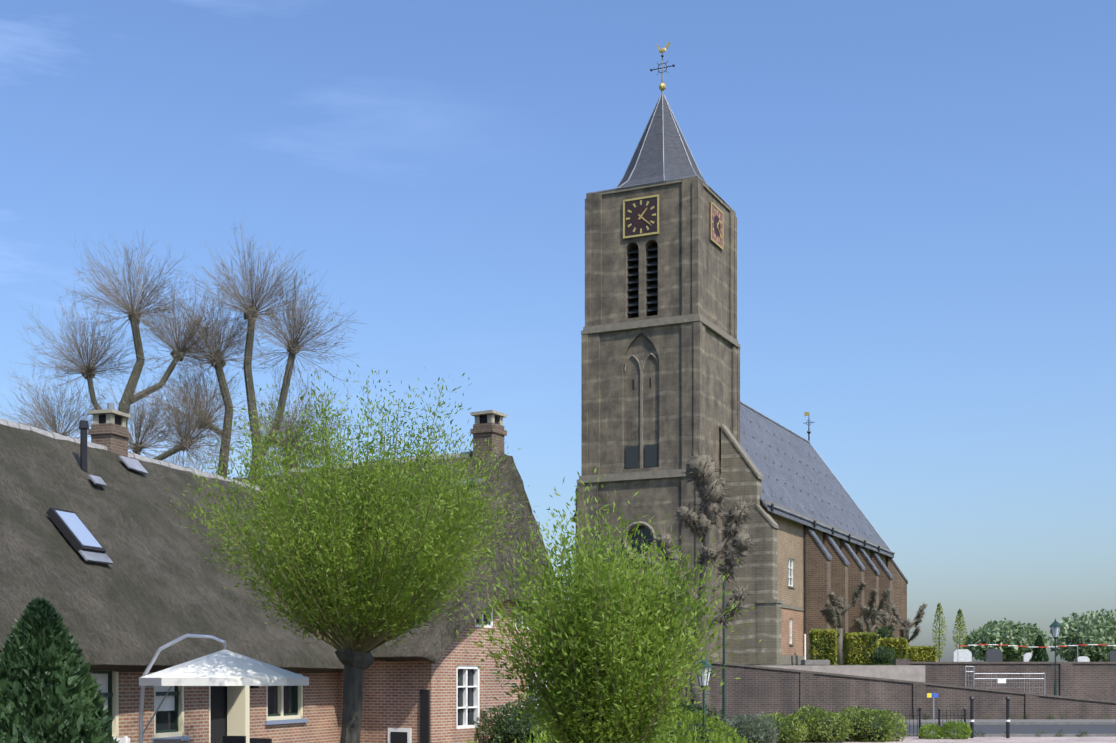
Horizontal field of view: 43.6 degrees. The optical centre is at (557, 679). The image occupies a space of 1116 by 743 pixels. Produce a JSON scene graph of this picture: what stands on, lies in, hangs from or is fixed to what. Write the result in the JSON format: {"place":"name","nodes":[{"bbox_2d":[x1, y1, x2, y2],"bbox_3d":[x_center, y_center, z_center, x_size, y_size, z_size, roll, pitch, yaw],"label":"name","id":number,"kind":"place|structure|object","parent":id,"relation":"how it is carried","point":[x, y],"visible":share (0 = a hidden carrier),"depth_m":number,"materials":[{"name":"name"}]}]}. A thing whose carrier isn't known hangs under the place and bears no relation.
{"place":"outdoors","nodes":[
{"label":"outdoors","id":0,"kind":"place"},
{"bbox_2d":[0,596,119,742],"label":"conical shrub","id":1,"kind":"object","parent":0,"point":[49,686],"depth_m":14.90,"materials":[{"name":"green plant"}]},
{"bbox_2d":[0,224,259,476],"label":"pollard","id":2,"kind":"object","parent":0,"point":[90,367],"depth_m":53.81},
{"bbox_2d":[119,672,337,742],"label":"farm barn walls","id":3,"kind":"structure","parent":0,"point":[320,702],"depth_m":31.57,"materials":[{"name":"brown brick"}]},
{"bbox_2d":[0,424,343,673],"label":"thatched roof","id":4,"kind":"structure","parent":3,"relation":"on","point":[145,596],"depth_m":29.54,"materials":[{"name":"grey wicker"}]},
{"bbox_2d":[0,403,258,563],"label":"roof fixtures","id":5,"kind":"object","parent":4,"relation":"on","point":[108,430],"visible":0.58,"depth_m":31.64,"materials":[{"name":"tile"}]},
{"bbox_2d":[89,671,307,742],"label":"farm windows","id":6,"kind":"structure","parent":3,"relation":"attached to","point":[229,710],"depth_m":30.35,"materials":[{"name":"beige paint"}]},
{"bbox_2d":[132,216,367,477],"bbox_3d":[-12.358,-7.930,55.019,10.221,19.775,6.516,0,0,-2],"label":"pollard","id":7,"kind":"object","parent":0,"point":[298,326],"depth_m":54.93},
{"bbox_2d":[338,660,420,742],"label":"farm house walls","id":8,"kind":"structure","parent":0,"point":[391,694],"depth_m":34.77,"materials":[{"name":"brown brick"}]},
{"bbox_2d":[421,600,557,742],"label":"house gable wall","id":9,"kind":"structure","parent":0,"point":[439,680],"depth_m":35.51,"materials":[{"name":"brown brick"}]},
{"bbox_2d":[388,601,546,742],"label":"windows","id":10,"kind":"structure","parent":9,"relation":"attached to","point":[468,696],"depth_m":35.56,"materials":[{"name":"white wood"}]},
{"bbox_2d":[0,0,1115,661],"label":"sky","id":11,"kind":"structure","parent":0,"point":[921,193],"materials":[{"name":"blue"}]},
{"bbox_2d":[577,176,739,638],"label":"tower trim","id":12,"kind":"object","parent":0,"point":[651,455],"visible":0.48,"depth_m":84.70,"materials":[{"name":"grey stone"}]},
{"bbox_2d":[586,60,735,212],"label":"church spire","id":13,"kind":"structure","parent":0,"point":[662,153],"depth_m":86.19,"materials":[{"name":"grey tile"}]},
{"bbox_2d":[650,42,674,89],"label":"weather vane","id":14,"kind":"object","parent":13,"relation":"on","point":[662,86],"visible":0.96,"depth_m":87.71,"materials":[{"name":"gold metal"}]},
{"bbox_2d":[576,423,782,664],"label":"church aisle wall","id":15,"kind":"structure","parent":0,"point":[758,570],"depth_m":85.55,"materials":[{"name":"grey stone"}]},
{"bbox_2d":[744,664,924,681],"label":"churchyard mound ground","id":16,"kind":"structure","parent":0,"point":[916,673],"depth_m":64.33,"materials":[{"name":"grey concrete"}]},
{"bbox_2d":[577,176,739,661],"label":"corner buttresses","id":17,"kind":"structure","parent":16,"relation":"on","point":[693,385],"depth_m":85.45,"materials":[{"name":"grey stone"}]},
{"bbox_2d":[598,477,721,651],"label":"tower wall","id":18,"kind":"structure","parent":17,"relation":"attached to","point":[659,498],"depth_m":84.46,"materials":[{"name":"stone"}]},
{"bbox_2d":[600,324,730,474],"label":"tower wall","id":19,"kind":"structure","parent":17,"relation":"attached to","point":[620,413],"depth_m":84.87,"materials":[{"name":"grey stone"}]},
{"bbox_2d":[602,182,728,333],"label":"tower wall","id":20,"kind":"structure","parent":17,"relation":"on","point":[617,247],"depth_m":85.13,"materials":[{"name":"grey stone"}]},
{"bbox_2d":[623,194,658,238],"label":"clock","id":21,"kind":"object","parent":20,"relation":"attached to","point":[640,216],"visible":1,"depth_m":84.52,"materials":[{"name":"black metal"}]},
{"bbox_2d":[709,201,722,249],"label":"clock","id":22,"kind":"object","parent":20,"relation":"attached to","point":[715,224],"visible":1,"depth_m":86.02,"materials":[{"name":"red"}]},
{"bbox_2d":[572,401,907,664],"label":"church nave","id":23,"kind":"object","parent":16,"relation":"on","point":[800,483],"visible":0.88,"depth_m":102.27,"materials":[{"name":"grey tile"}]},
{"bbox_2d":[808,628,838,664],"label":"hedge block","id":24,"kind":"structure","parent":16,"relation":"on","point":[812,651],"depth_m":70.45,"materials":[{"name":"plant"}]},
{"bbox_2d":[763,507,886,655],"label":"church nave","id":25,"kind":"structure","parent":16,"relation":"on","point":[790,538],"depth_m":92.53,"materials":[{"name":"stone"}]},
{"bbox_2d":[820,581,866,664],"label":"pollarded tree","id":26,"kind":"object","parent":16,"relation":"on","point":[834,606],"visible":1,"depth_m":89.87,"materials":[{"name":"brown plant"}]},
{"bbox_2d":[842,631,879,664],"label":"hedge block","id":27,"kind":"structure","parent":16,"relation":"on","point":[846,650],"depth_m":71.01,"materials":[{"name":"green plant"}]},
{"bbox_2d":[853,585,892,632],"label":"pollarded tree","id":28,"kind":"object","parent":16,"relation":"on","point":[866,612],"visible":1,"depth_m":96.34,"materials":[{"name":"brown plant"}]},
{"bbox_2d":[867,601,898,637],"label":"pollarded tree","id":29,"kind":"object","parent":16,"relation":"on","point":[887,615],"visible":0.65,"depth_m":102.59,"materials":[{"name":"brown plant"}]},
{"bbox_2d":[871,646,895,664],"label":"yard shrub","id":30,"kind":"object","parent":16,"relation":"on","point":[884,662],"depth_m":69.91,"materials":[{"name":"green plant"}]},
{"bbox_2d":[875,626,892,638],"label":"yard shrub","id":31,"kind":"object","parent":16,"relation":"on","point":[884,628],"depth_m":74.80,"materials":[{"name":"green plant"}]},
{"bbox_2d":[667,659,1115,719],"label":"churchyard walls","id":32,"kind":"structure","parent":16,"relation":"on","point":[1086,690],"depth_m":64.04,"materials":[{"name":"brick"}]},
{"bbox_2d":[1049,619,1061,694],"bbox_3d":[22.963,-1.037,64.394,0.506,3.543,0.552,0,0,-2],"label":"street lamp","id":33,"kind":"object","parent":32,"relation":"on","point":[1055,625],"visible":1,"depth_m":64.33,"materials":[{"name":"metal"}]},
{"bbox_2d":[877,637,908,664],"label":"hedge block","id":34,"kind":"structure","parent":16,"relation":"on","point":[901,640],"depth_m":72.06,"materials":[{"name":"plant"}]},
{"bbox_2d":[892,603,927,645],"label":"pollarded tree","id":35,"kind":"object","parent":16,"relation":"on","point":[907,625],"visible":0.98,"depth_m":108.53,"materials":[{"name":"brown plant"}]},
{"bbox_2d":[906,644,938,661],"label":"hedge block","id":36,"kind":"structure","parent":16,"relation":"on","point":[911,657],"depth_m":74.61,"materials":[{"name":"plant"}]},
{"bbox_2d":[939,610,939,661],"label":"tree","id":37,"kind":"object","parent":16,"relation":"on","point":[939,636],"visible":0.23,"depth_m":100.33,"materials":[{"name":"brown plant"}]},
{"bbox_2d":[932,602,946,658],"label":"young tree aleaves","id":38,"kind":"object","parent":37,"relation":"attached to","point":[941,624],"visible":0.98,"depth_m":100.30,"materials":[{"name":"green plant"}]},
{"bbox_2d":[953,649,1115,661],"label":"gravestones","id":39,"kind":"object","parent":16,"relation":"on","point":[965,655],"visible":0.4,"depth_m":77.24,"materials":[{"name":"stone"}]},
{"bbox_2d":[958,644,1115,693],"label":"barrier","id":40,"kind":"object","parent":16,"relation":"on","point":[1001,680],"visible":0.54,"depth_m":66.96,"materials":[{"name":"silver metal"}]},
{"bbox_2d":[961,609,1115,661],"bbox_3d":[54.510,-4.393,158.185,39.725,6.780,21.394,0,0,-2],"label":"bushes","id":41,"kind":"object","parent":16,"relation":"on","point":[1068,655],"visible":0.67,"depth_m":150.13,"materials":[{"name":"green plant"}]},
{"bbox_2d":[1029,634,1049,661],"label":"conifer","id":42,"kind":"object","parent":16,"relation":"on","point":[1041,648],"depth_m":78.12,"materials":[{"name":"green plant"}]},
{"bbox_2d":[712,719,1115,736],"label":"road","id":43,"kind":"structure","parent":0,"point":[1051,727],"depth_m":56.42,"materials":[{"name":"grey asphalt"}]},
{"bbox_2d":[646,444,758,724],"bbox_3d":[5.538,-3.623,54.591,4.885,11.176,2.036,0,0,-2],"label":"pollard tree","id":44,"kind":"object","parent":43,"relation":"on","point":[700,472],"visible":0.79,"depth_m":54.43,"materials":[{"name":"brown plant"}]},
{"bbox_2d":[722,582,725,721],"bbox_3d":[7.220,-1.321,60.702,0.300,6.300,0.200,0,0,-2],"label":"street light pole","id":45,"kind":"object","parent":43,"relation":"on","point":[723,693],"visible":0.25,"depth_m":60.65,"materials":[{"name":"metal"}]},
{"bbox_2d":[719,713,1109,736],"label":"weeds","id":46,"kind":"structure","parent":43,"relation":"on","point":[1040,734],"depth_m":63.45,"materials":[{"name":"green plant"}]},
{"bbox_2d":[799,737,1115,742],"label":"pavement","id":47,"kind":"structure","parent":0,"point":[1028,740],"depth_m":44.30,"materials":[{"name":"concrete"}]},
{"bbox_2d":[795,713,839,741],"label":"yellow shrub","id":48,"kind":"object","parent":47,"relation":"on","point":[828,730],"visible":0.25,"depth_m":42.74,"materials":[{"name":"green plant"}]},
{"bbox_2d":[786,704,853,742],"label":"yellow shrub","id":49,"kind":"object","parent":47,"relation":"on","point":[841,735],"visible":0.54,"depth_m":42.70,"materials":[{"name":"green plant"}]},
{"bbox_2d":[848,713,889,740],"bbox_3d":[9.689,1.498,43.753,1.477,0.930,1.273,0,0,-25],"label":"yellow shrub","id":50,"kind":"object","parent":47,"relation":"on","point":[871,735],"visible":0.27,"depth_m":43.27,"materials":[{"name":"green plant"}]},
{"bbox_2d":[838,705,908,741],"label":"yellow shrub","id":51,"kind":"object","parent":47,"relation":"on","point":[891,722],"visible":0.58,"depth_m":43.34,"materials":[{"name":"green plant"}]},
{"bbox_2d":[779,693,1009,737],"bbox_3d":[10.965,1.188,48.678,7.835,1.520,6.390,0,0,-2],"label":"fence","id":52,"kind":"object","parent":47,"relation":"on","point":[971,698],"visible":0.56,"depth_m":45.87,"materials":[{"name":"black metal"}]},
{"bbox_2d":[918,723,942,738],"bbox_3d":[12.145,1.687,45.459,0.798,0.591,0.920,0,0,27],"label":"shrub","id":53,"kind":"object","parent":47,"relation":"on","point":[936,728],"visible":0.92,"depth_m":45.30,"materials":[{"name":"green plant"}]},
{"bbox_2d":[940,719,971,738],"bbox_3d":[12.939,1.628,45.397,1.113,0.686,0.989,0,0,-2],"label":"shrub","id":54,"kind":"object","parent":47,"relation":"on","point":[947,727],"visible":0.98,"depth_m":45.20,"materials":[{"name":"green plant"}]},
{"label":"garden bed ground","id":55,"kind":"structure","parent":0,"visible":0},
{"bbox_2d":[114,736,271,742],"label":"patio furniture","id":56,"kind":"object","parent":55,"relation":"on","point":[226,739],"visible":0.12,"depth_m":24.63,"materials":[{"name":"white paint"}]},
{"bbox_2d":[139,634,308,742],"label":"cantilever parasol","id":57,"kind":"object","parent":55,"relation":"on","point":[224,667],"visible":1,"depth_m":24.49,"materials":[{"name":"white fabric"}]},
{"bbox_2d":[193,389,512,742],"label":"willow wood","id":58,"kind":"object","parent":55,"relation":"on","point":[354,659],"visible":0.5,"depth_m":24.02,"materials":[{"name":"green plant"}]},
{"bbox_2d":[161,364,532,648],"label":"willow leaves","id":59,"kind":"object","parent":58,"relation":"attached to","point":[350,556],"visible":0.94,"depth_m":23.59,"materials":[{"name":"green plant"}]},
{"bbox_2d":[232,453,569,663],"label":"thatched roof","id":60,"kind":"structure","parent":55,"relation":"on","point":[430,644],"depth_m":36.22,"materials":[{"name":"grey wicker"}]},
{"bbox_2d":[285,410,506,485],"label":"farm roof fittings","id":61,"kind":"object","parent":60,"relation":"on","point":[486,421],"visible":0.29,"depth_m":37.10,"materials":[{"name":"brown brick"}]},
{"bbox_2d":[473,698,555,742],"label":"mixed shrub","id":62,"kind":"object","parent":55,"relation":"on","point":[496,736],"visible":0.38,"depth_m":35.44,"materials":[{"name":"green plant"}]},
{"bbox_2d":[494,709,546,742],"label":"shrub","id":63,"kind":"object","parent":55,"relation":"on","point":[526,731],"visible":0.17,"depth_m":35.28,"materials":[{"name":"green plant"}]},
{"bbox_2d":[487,503,714,742],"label":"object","id":64,"kind":"object","parent":55,"relation":"on","point":[578,692],"visible":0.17,"depth_m":15.94,"materials":[{"name":"green plant"}]},
{"bbox_2d":[436,468,761,742],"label":"willow leaves","id":65,"kind":"object","parent":64,"relation":"on","point":[556,696],"visible":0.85,"depth_m":15.92,"materials":[{"name":"green plant"}]},
{"bbox_2d":[537,709,668,741],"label":"mixed shrub","id":66,"kind":"object","parent":55,"relation":"on","point":[547,729],"visible":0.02,"depth_m":32.30,"materials":[{"name":"green plant"}]},
{"bbox_2d":[468,714,757,742],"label":"perennials","id":67,"kind":"object","parent":55,"relation":"on","point":[679,739],"visible":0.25,"depth_m":20.17,"materials":[{"name":"green plant"}]},
{"bbox_2d":[654,718,715,742],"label":"bush","id":68,"kind":"object","parent":55,"relation":"on","point":[697,730],"visible":0.19,"depth_m":29.59,"materials":[{"name":"green plant"}]},
{"bbox_2d":[656,704,740,742],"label":"mixed shrub","id":69,"kind":"object","parent":55,"relation":"on","point":[718,730],"visible":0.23,"depth_m":29.61,"materials":[{"name":"green plant"}]},
{"bbox_2d":[670,699,728,735],"bbox_3d":[3.140,1.177,37.529,3.044,1.616,2.641,0,0,-2],"label":"dark shrub","id":70,"kind":"object","parent":55,"relation":"on","point":[689,707],"visible":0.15,"depth_m":37.36,"materials":[{"name":"green plant"}]},
{"bbox_2d":[696,659,712,740],"bbox_3d":[3.090,0.705,29.558,0.396,2.488,0.432,0,0,-2],"label":"garden lantern","id":71,"kind":"object","parent":55,"relation":"on","point":[702,681],"visible":0.73,"depth_m":29.48,"materials":[{"name":"teal paint"}]},
{"bbox_2d":[721,712,780,742],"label":"lavender shrub","id":72,"kind":"object","parent":55,"relation":"on","point":[737,719],"depth_m":36.75,"materials":[{"name":"green plant"}]},
{"bbox_2d":[764,719,794,742],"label":"yellow shrub","id":73,"kind":"object","parent":55,"relation":"on","point":[783,729],"visible":0.15,"depth_m":41.75,"materials":[{"name":"green plant"}]},
{"bbox_2d":[758,712,807,742],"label":"yellow shrub","id":74,"kind":"object","parent":55,"relation":"on","point":[800,727],"visible":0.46,"depth_m":41.75,"materials":[{"name":"green plant"}]},
{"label":"young tree stem","id":75,"kind":"object","parent":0,"visible":0},
{"bbox_2d":[952,609,967,649],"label":"young tree leaves","id":76,"kind":"object","parent":75,"relation":"attached to","point":[960,616],"visible":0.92,"depth_m":101.33,"materials":[{"name":"green plant"}]}
]}

